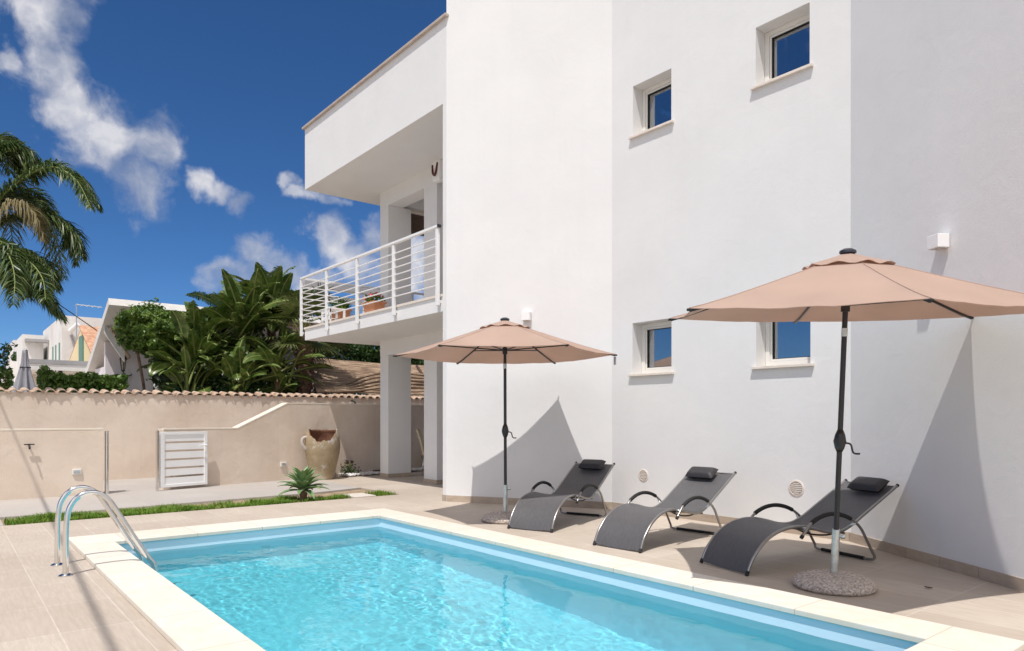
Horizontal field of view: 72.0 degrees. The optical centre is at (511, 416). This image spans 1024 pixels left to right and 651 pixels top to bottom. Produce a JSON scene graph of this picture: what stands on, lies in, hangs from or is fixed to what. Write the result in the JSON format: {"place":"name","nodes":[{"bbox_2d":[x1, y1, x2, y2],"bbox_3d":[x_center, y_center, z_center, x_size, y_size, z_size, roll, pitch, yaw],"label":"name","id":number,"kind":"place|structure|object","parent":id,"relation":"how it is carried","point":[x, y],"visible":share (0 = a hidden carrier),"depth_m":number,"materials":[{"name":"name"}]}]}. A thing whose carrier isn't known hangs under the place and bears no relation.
{"place":"outdoors","nodes":[
{"label":"outdoors","id":0,"kind":"place"},
{"bbox_2d":[0,341,17,389],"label":"sapling","id":1,"kind":"object","parent":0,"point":[6,350],"visible":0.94,"depth_m":14.53,"materials":[{"name":"green plant"}]},
{"bbox_2d":[43,316,101,359],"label":"white house","id":2,"kind":"structure","parent":0,"point":[61,337],"depth_m":29.35,"materials":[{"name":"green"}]},
{"bbox_2d":[76,303,101,339],"bbox_3d":[-17.264,-3.826,28.739,0.930,1.449,0.600,0,0,-39],"label":"tv antenna","id":3,"kind":"object","parent":2,"relation":"attached to","point":[76,315],"visible":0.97,"depth_m":28.45,"materials":[{"name":"metal"}]},
{"bbox_2d":[69,325,98,360],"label":"yellow house","id":4,"kind":"structure","parent":0,"point":[84,344],"depth_m":23.69,"materials":[{"name":"paint"}]},
{"bbox_2d":[0,478,360,525],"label":"path","id":5,"kind":"structure","parent":0,"point":[134,493],"depth_m":11.58,"materials":[{"name":"beige tile"}]},
{"bbox_2d":[0,428,103,499],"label":"wall","id":6,"kind":"structure","parent":5,"relation":"on","point":[47,462],"depth_m":11.30,"materials":[{"name":"beige paint"}]},
{"bbox_2d":[72,469,81,474],"bbox_3d":[-7.123,0.902,11.527,0.130,0.090,0.035,0,0,-39],"label":"wall socket","id":7,"kind":"object","parent":6,"relation":"attached to","point":[76,471],"depth_m":11.51,"materials":[{"name":"white plastic"}]},
{"bbox_2d":[105,431,108,493],"bbox_3d":[-6.819,0.770,11.849,0.060,1.060,0.058,0,0,-39],"label":"gate post","id":8,"kind":"object","parent":5,"relation":"on","point":[106,462],"visible":0.89,"depth_m":11.83,"materials":[{"name":"silver metal"}]},
{"bbox_2d":[85,298,328,393],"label":"slanted roof house","id":9,"kind":"structure","parent":0,"point":[107,353],"depth_m":18.99,"materials":[{"name":"paint"}]},
{"bbox_2d":[119,357,131,375],"bbox_3d":[-10.379,-1.396,18.991,0.186,0.618,0.493,0,0,13],"label":"wall lantern","id":10,"kind":"object","parent":9,"relation":"attached to","point":[122,364],"depth_m":18.81,"materials":[{"name":"black glass"}]},
{"bbox_2d":[0,0,670,397],"label":"sky","id":11,"kind":"structure","parent":0,"point":[185,119],"materials":[{"name":"blue"}]},
{"bbox_2d":[0,470,1023,650],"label":"pool deck","id":12,"kind":"structure","parent":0,"point":[86,606],"depth_m":5.99,"materials":[{"name":"tile"}]},
{"bbox_2d":[50,485,157,576],"bbox_3d":[-3.559,1.455,6.170,0.767,1.690,0.634,0,0,-39],"label":"pool ladder","id":13,"kind":"object","parent":12,"relation":"attached to","point":[136,545],"visible":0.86,"depth_m":6.11,"materials":[{"name":"silver metal"}]},
{"bbox_2d":[1,489,395,525],"bbox_3d":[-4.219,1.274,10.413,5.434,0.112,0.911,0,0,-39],"label":"grass","id":14,"kind":"structure","parent":12,"relation":"in","point":[77,515],"depth_m":9.83,"materials":[{"name":"green plant"}]},
{"bbox_2d":[277,465,329,500],"bbox_3d":[-3.300,1.046,11.156,0.776,0.567,0.808,0,0,22],"label":"agave","id":15,"kind":"object","parent":14,"relation":"on","point":[304,479],"visible":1,"depth_m":11.07,"materials":[{"name":"green plant"}]},
{"bbox_2d":[343,493,375,497],"bbox_3d":[-2.540,1.312,11.672,0.380,0.036,0.500,0,0,-39],"label":"inspection cover","id":16,"kind":"object","parent":14,"relation":"on","point":[356,495],"visible":0.64,"depth_m":11.56,"materials":[{"name":"concrete"}]},
{"bbox_2d":[158,403,423,489],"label":"stepped wall","id":17,"kind":"structure","parent":12,"relation":"on","point":[260,447],"depth_m":14.40,"materials":[{"name":"beige paint"}]},
{"bbox_2d":[156,430,206,490],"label":"garden gate","id":18,"kind":"structure","parent":17,"relation":"attached to","point":[162,455],"depth_m":12.59,"materials":[{"name":"white metal"}]},
{"bbox_2d":[300,429,339,479],"bbox_3d":[-3.942,0.781,14.641,0.721,1.050,0.720,0,0,14],"label":"broken jar","id":19,"kind":"object","parent":12,"relation":"on","point":[321,447],"visible":0.94,"depth_m":14.41,"materials":[{"name":"ceramic"}]},
{"bbox_2d":[339,467,423,475],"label":"white gravel","id":20,"kind":"structure","parent":12,"relation":"on","point":[363,473],"depth_m":15.54,"materials":[{"name":"white gravel"}]},
{"bbox_2d":[340,459,360,473],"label":"potted plant","id":21,"kind":"object","parent":20,"relation":"on","point":[349,466],"visible":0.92,"depth_m":15.46,"materials":[{"name":"green plant"}]},
{"bbox_2d":[416,429,423,475],"bbox_3d":[-1.806,0.785,15.598,0.594,1.032,0.440,0,0,0],"label":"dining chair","id":22,"kind":"object","parent":12,"relation":"on","point":[419,434],"visible":0.43,"depth_m":15.39,"materials":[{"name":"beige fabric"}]},
{"bbox_2d":[393,317,616,523],"bbox_3d":[-0.088,0.029,8.795,2.625,2.538,2.769,0,0,-39],"label":"parasol","id":23,"kind":"object","parent":12,"relation":"on","point":[504,341],"visible":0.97,"depth_m":8.78,"materials":[{"name":"beige fabric"}]},
{"bbox_2d":[69,508,1023,650],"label":"swimming pool","id":24,"kind":"structure","parent":12,"relation":"in","point":[177,618],"depth_m":5.34,"materials":[{"name":"stone"}]},
{"bbox_2d":[133,527,873,650],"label":"water","id":25,"kind":"structure","parent":24,"relation":"in","point":[376,589],"depth_m":5.30,"materials":[{"name":"blue liquid"}]},
{"bbox_2d":[507,459,614,532],"bbox_3d":[0.663,0.940,8.802,0.698,0.728,1.834,0,0,31],"label":"sun lounger","id":26,"kind":"object","parent":12,"relation":"on","point":[584,479],"visible":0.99,"depth_m":8.54,"materials":[{"name":"grey fabric"}]},
{"bbox_2d":[300,0,1023,591],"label":"white villa","id":27,"kind":"object","parent":12,"relation":"on","point":[584,194],"visible":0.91,"depth_m":8.83,"materials":[{"name":"paint"}]},
{"bbox_2d":[321,308,344,322],"bbox_3d":[-3.828,-2.100,15.075,0.380,0.400,0.430,0,0,-39],"label":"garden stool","id":28,"kind":"object","parent":27,"relation":"on","point":[330,310],"visible":0.52,"depth_m":15.02,"materials":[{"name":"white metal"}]},
{"bbox_2d":[329,296,351,320],"bbox_3d":[-3.821,-2.300,15.682,0.588,0.800,0.748,0,0,-4],"label":"planter","id":29,"kind":"object","parent":27,"relation":"on","point":[344,306],"visible":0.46,"depth_m":15.55,"materials":[{"name":"ceramic"}]},
{"bbox_2d":[361,292,386,311],"bbox_3d":[-2.876,-2.242,14.676,0.406,0.683,0.547,0,0,-39],"label":"planter","id":30,"kind":"object","parent":27,"relation":"on","point":[374,306],"visible":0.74,"depth_m":14.53,"materials":[{"name":"ceramic"}]},
{"bbox_2d":[411,211,423,235],"bbox_3d":[-1.365,-4.275,16.174,2.310,0.510,0.100,0,0,-39],"label":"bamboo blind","id":31,"kind":"object","parent":27,"relation":"attached to","point":[417,222],"visible":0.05,"depth_m":15.58,"materials":[{"name":"brown wood"}]},
{"bbox_2d":[431,159,442,182],"bbox_3d":[-1.409,-4.648,13.321,0.169,0.400,0.260,0,0,-39],"label":"alarm siren","id":32,"kind":"object","parent":27,"relation":"attached to","point":[437,170],"visible":0.95,"depth_m":13.24,"materials":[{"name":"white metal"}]},
{"bbox_2d":[521,311,530,320],"bbox_3d":[0.212,-1.469,10.320,0.130,0.129,0.099,0,0,20],"label":"wall lamp","id":33,"kind":"object","parent":27,"relation":"attached to","point":[525,316],"visible":1,"depth_m":10.28,"materials":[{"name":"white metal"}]},
{"bbox_2d":[639,469,647,481],"bbox_3d":[1.771,0.792,9.494,0.011,0.166,0.166,0,0,-39],"label":"wall vent","id":34,"kind":"object","parent":27,"relation":"attached to","point":[643,475],"depth_m":9.49,"materials":[{"name":"plastic"}]},
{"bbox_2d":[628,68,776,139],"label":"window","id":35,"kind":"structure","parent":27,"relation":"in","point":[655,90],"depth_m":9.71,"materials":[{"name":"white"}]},
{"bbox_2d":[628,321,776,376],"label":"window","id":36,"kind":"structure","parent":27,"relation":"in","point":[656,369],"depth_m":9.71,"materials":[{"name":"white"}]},
{"bbox_2d":[750,13,812,90],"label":"window","id":37,"kind":"structure","parent":27,"relation":"in","point":[803,63],"depth_m":8.23,"materials":[{"name":"white"}]},
{"bbox_2d":[751,322,813,369],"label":"window","id":38,"kind":"structure","parent":27,"relation":"in","point":[802,359],"depth_m":8.26,"materials":[{"name":"white"}]},
{"bbox_2d":[788,480,803,496],"bbox_3d":[3.146,0.792,7.796,0.011,0.184,0.184,0,0,-39],"label":"wall vent","id":39,"kind":"object","parent":27,"relation":"attached to","point":[796,488],"depth_m":7.79,"materials":[{"name":"plastic"}]},
{"bbox_2d":[927,233,948,250],"bbox_3d":[3.641,-1.489,6.008,0.119,0.119,0.130,0,0,-8],"label":"wall lamp","id":40,"kind":"object","parent":27,"relation":"attached to","point":[937,241],"visible":1,"depth_m":5.95,"materials":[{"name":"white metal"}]},
{"bbox_2d":[593,466,736,552],"bbox_3d":[1.676,0.942,7.534,1.834,0.724,0.698,0,0,-44],"label":"sun lounger","id":41,"kind":"object","parent":12,"relation":"on","point":[695,490],"visible":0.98,"depth_m":7.37,"materials":[{"name":"grey fabric"}]},
{"bbox_2d":[699,476,898,575],"bbox_3d":[2.616,0.938,6.373,1.834,0.731,0.698,0,0,-25],"label":"sun lounger","id":42,"kind":"object","parent":12,"relation":"on","point":[738,544],"visible":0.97,"depth_m":6.29,"materials":[{"name":"grey fabric"}]},
{"bbox_2d":[668,248,1023,595],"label":"parasol","id":43,"kind":"object","parent":12,"relation":"on","point":[845,286],"visible":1,"depth_m":4.94,"materials":[{"name":"beige fabric"}]},
{"label":"ground","id":44,"kind":"structure","parent":0,"visible":0},
{"bbox_2d":[0,387,423,479],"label":"boundary wall","id":45,"kind":"structure","parent":44,"relation":"on","point":[133,421],"depth_m":14.73,"materials":[{"name":"beige paint"}]},
{"label":"yard paving","id":46,"kind":"structure","parent":0,"visible":0},
{"bbox_2d":[0,364,14,391],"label":"loose hedge","id":47,"kind":"object","parent":46,"relation":"on","point":[9,382],"visible":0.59,"depth_m":14.57,"materials":[{"name":"green plant"}]},
{"bbox_2d":[1,340,16,386],"bbox_3d":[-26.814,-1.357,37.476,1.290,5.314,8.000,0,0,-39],"label":"balcony house","id":48,"kind":"structure","parent":46,"relation":"on","point":[12,364],"depth_m":34.43,"materials":[{"name":"white paint"}]},
{"bbox_2d":[10,351,16,360],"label":"dark bush","id":49,"kind":"object","parent":48,"relation":"on","point":[14,356],"visible":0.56,"depth_m":34.60,"materials":[{"name":"green plant"}]},
{"bbox_2d":[11,349,36,391],"bbox_3d":[-9.866,-0.040,14.270,0.465,2.680,0.479,0,0,26],"label":"closed parasol","id":50,"kind":"object","parent":46,"relation":"on","point":[24,378],"visible":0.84,"depth_m":14.21,"materials":[{"name":"grey fabric"}]},
{"bbox_2d":[15,334,48,372],"bbox_3d":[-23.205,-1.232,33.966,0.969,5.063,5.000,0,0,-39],"label":"white house","id":51,"kind":"structure","parent":46,"relation":"on","point":[32,345],"depth_m":32.42,"materials":[{"name":"white paint"}]},
{"bbox_2d":[0,131,103,324],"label":"feather palm","id":52,"kind":"object","parent":46,"relation":"on","point":[20,267],"visible":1,"depth_m":14.47,"materials":[{"name":"green plant"}]},
{"bbox_2d":[29,359,87,385],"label":"wall","id":53,"kind":"structure","parent":46,"relation":"on","point":[66,367],"depth_m":20.39,"materials":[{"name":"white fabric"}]},
{"bbox_2d":[35,365,129,393],"bbox_3d":[-9.523,0.099,15.641,1.733,2.407,1.002,0,0,-39],"label":"garden hedge","id":54,"kind":"object","parent":46,"relation":"on","point":[51,378],"visible":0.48,"depth_m":15.29,"materials":[{"name":"green plant"}]},
{"bbox_2d":[112,297,187,389],"bbox_3d":[-8.744,-0.795,17.035,1.676,4.192,1.652,0,0,3],"label":"rounded bush","id":55,"kind":"object","parent":46,"relation":"on","point":[131,328],"visible":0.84,"depth_m":16.57,"materials":[{"name":"green plant"}]},
{"bbox_2d":[145,343,176,389],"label":"dark shrub","id":56,"kind":"object","parent":46,"relation":"on","point":[160,380],"visible":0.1,"depth_m":17.69,"materials":[{"name":"green plant"}]},
{"bbox_2d":[137,310,233,394],"bbox_3d":[-7.714,-0.615,17.194,2.399,3.846,2.751,0,0,-39],"label":"bird of paradise","id":57,"kind":"object","parent":46,"relation":"on","point":[183,327],"visible":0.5,"depth_m":16.83,"materials":[{"name":"green plant"}]},
{"bbox_2d":[136,299,242,384],"bbox_3d":[-7.822,-0.849,17.529,2.550,4.312,2.583,0,0,-3],"label":"bird of paradise","id":58,"kind":"object","parent":46,"relation":"on","point":[198,318],"visible":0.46,"depth_m":17.16,"materials":[{"name":"green plant"}]},
{"bbox_2d":[158,347,220,393],"bbox_3d":[-7.707,-0.136,16.720,2.012,2.896,2.103,0,0,41],"label":"bird of paradise","id":59,"kind":"object","parent":46,"relation":"on","point":[173,375],"visible":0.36,"depth_m":16.38,"materials":[{"name":"green plant"}]},
{"bbox_2d":[169,364,228,395],"bbox_3d":[-7.639,0.004,17.334,1.625,2.596,1.662,0,0,-39],"label":"dark shrub","id":60,"kind":"object","parent":46,"relation":"on","point":[214,386],"visible":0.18,"depth_m":16.87,"materials":[{"name":"green plant"}]},
{"bbox_2d":[150,301,260,388],"bbox_3d":[-7.769,-0.837,18.079,2.889,4.288,2.344,0,0,10],"label":"bird of paradise","id":61,"kind":"object","parent":46,"relation":"on","point":[216,335],"visible":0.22,"depth_m":17.75,"materials":[{"name":"green plant"}]},
{"bbox_2d":[166,335,293,395],"bbox_3d":[-6.750,-0.355,17.288,2.499,3.331,2.259,0,0,9],"label":"bird of paradise","id":62,"kind":"object","parent":46,"relation":"on","point":[246,375],"visible":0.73,"depth_m":16.99,"materials":[{"name":"green plant"}]},
{"bbox_2d":[198,360,269,395],"bbox_3d":[-7.194,-0.179,17.712,2.001,2.964,2.066,0,0,-39],"label":"dark shrub","id":63,"kind":"object","parent":46,"relation":"on","point":[254,387],"visible":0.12,"depth_m":17.12,"materials":[{"name":"green plant"}]},
{"bbox_2d":[207,320,268,361],"bbox_3d":[-7.664,-0.757,19.083,2.182,4.119,2.262,0,0,29],"label":"dark shrub","id":64,"kind":"object","parent":46,"relation":"on","point":[224,330],"visible":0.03,"depth_m":18.89,"materials":[{"name":"green plant"}]},
{"bbox_2d":[185,268,299,351],"bbox_3d":[-6.919,-1.227,17.932,2.749,5.065,2.468,0,0,-9],"label":"bird of paradise","id":65,"kind":"object","parent":46,"relation":"on","point":[246,310],"visible":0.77,"depth_m":17.75,"materials":[{"name":"green plant"}]},
{"bbox_2d":[221,262,320,393],"bbox_3d":[-6.564,-1.434,19.052,2.856,5.478,2.740,0,0,-39],"label":"bird of paradise","id":66,"kind":"object","parent":46,"relation":"on","point":[277,273],"visible":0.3,"depth_m":18.69,"materials":[{"name":"green plant"}]},
{"bbox_2d":[251,360,300,393],"bbox_3d":[-6.359,-0.123,18.500,1.808,2.851,1.756,0,0,15],"label":"dark shrub","id":67,"kind":"object","parent":46,"relation":"on","point":[269,370],"visible":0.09,"depth_m":17.99,"materials":[{"name":"green plant"}]},
{"bbox_2d":[239,323,333,396],"bbox_3d":[-5.743,-0.599,17.883,2.523,3.813,2.428,0,0,-39],"label":"bird of paradise","id":68,"kind":"object","parent":46,"relation":"on","point":[263,352],"visible":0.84,"depth_m":17.71,"materials":[{"name":"green plant"}]},
{"bbox_2d":[250,282,353,393],"bbox_3d":[-5.458,-1.139,18.471,2.849,4.890,2.835,0,0,28],"label":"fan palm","id":69,"kind":"object","parent":46,"relation":"on","point":[290,307],"visible":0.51,"depth_m":18.28,"materials":[{"name":"green plant"}]},
{"bbox_2d":[303,281,379,394],"bbox_3d":[-6.551,-1.749,27.184,4.104,6.098,2.700,0,0,-39],"label":"roof pergola","id":70,"kind":"object","parent":46,"relation":"on","point":[341,288],"visible":0.14,"depth_m":25.93,"materials":[{"name":"brown wood"}]},
{"bbox_2d":[312,357,423,395],"bbox_3d":[-2.010,-0.234,21.831,9.652,3.069,2.735,0,0,-39],"label":"reed canopy","id":71,"kind":"object","parent":46,"relation":"on","point":[348,377],"visible":0.28,"depth_m":19.62,"materials":[{"name":"brown wicker"}]},
{"bbox_2d":[321,342,423,397],"bbox_3d":[-3.496,-0.810,26.567,10.163,4.223,1.503,0,0,-39],"label":"tall hedge","id":72,"kind":"object","parent":46,"relation":"on","point":[363,353],"visible":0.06,"depth_m":24.55,"materials":[{"name":"green plant"}]},
{"bbox_3d":[-13.876,-2.000,16.352,1.000,6.600,0.247,0,0,-39],"label":"utility pole","id":73,"kind":"object","parent":46,"relation":"on","visible":0},
{"bbox_2d":[55,301,96,330],"bbox_3d":[-11.931,-3.547,16.539,3.681,2.724,1.369,0,0,-26],"label":"drop cable","id":74,"kind":"object","parent":73,"relation":"attached to","point":[78,317],"visible":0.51,"depth_m":17.29,"materials":[{"name":"black paint"}]}
]}

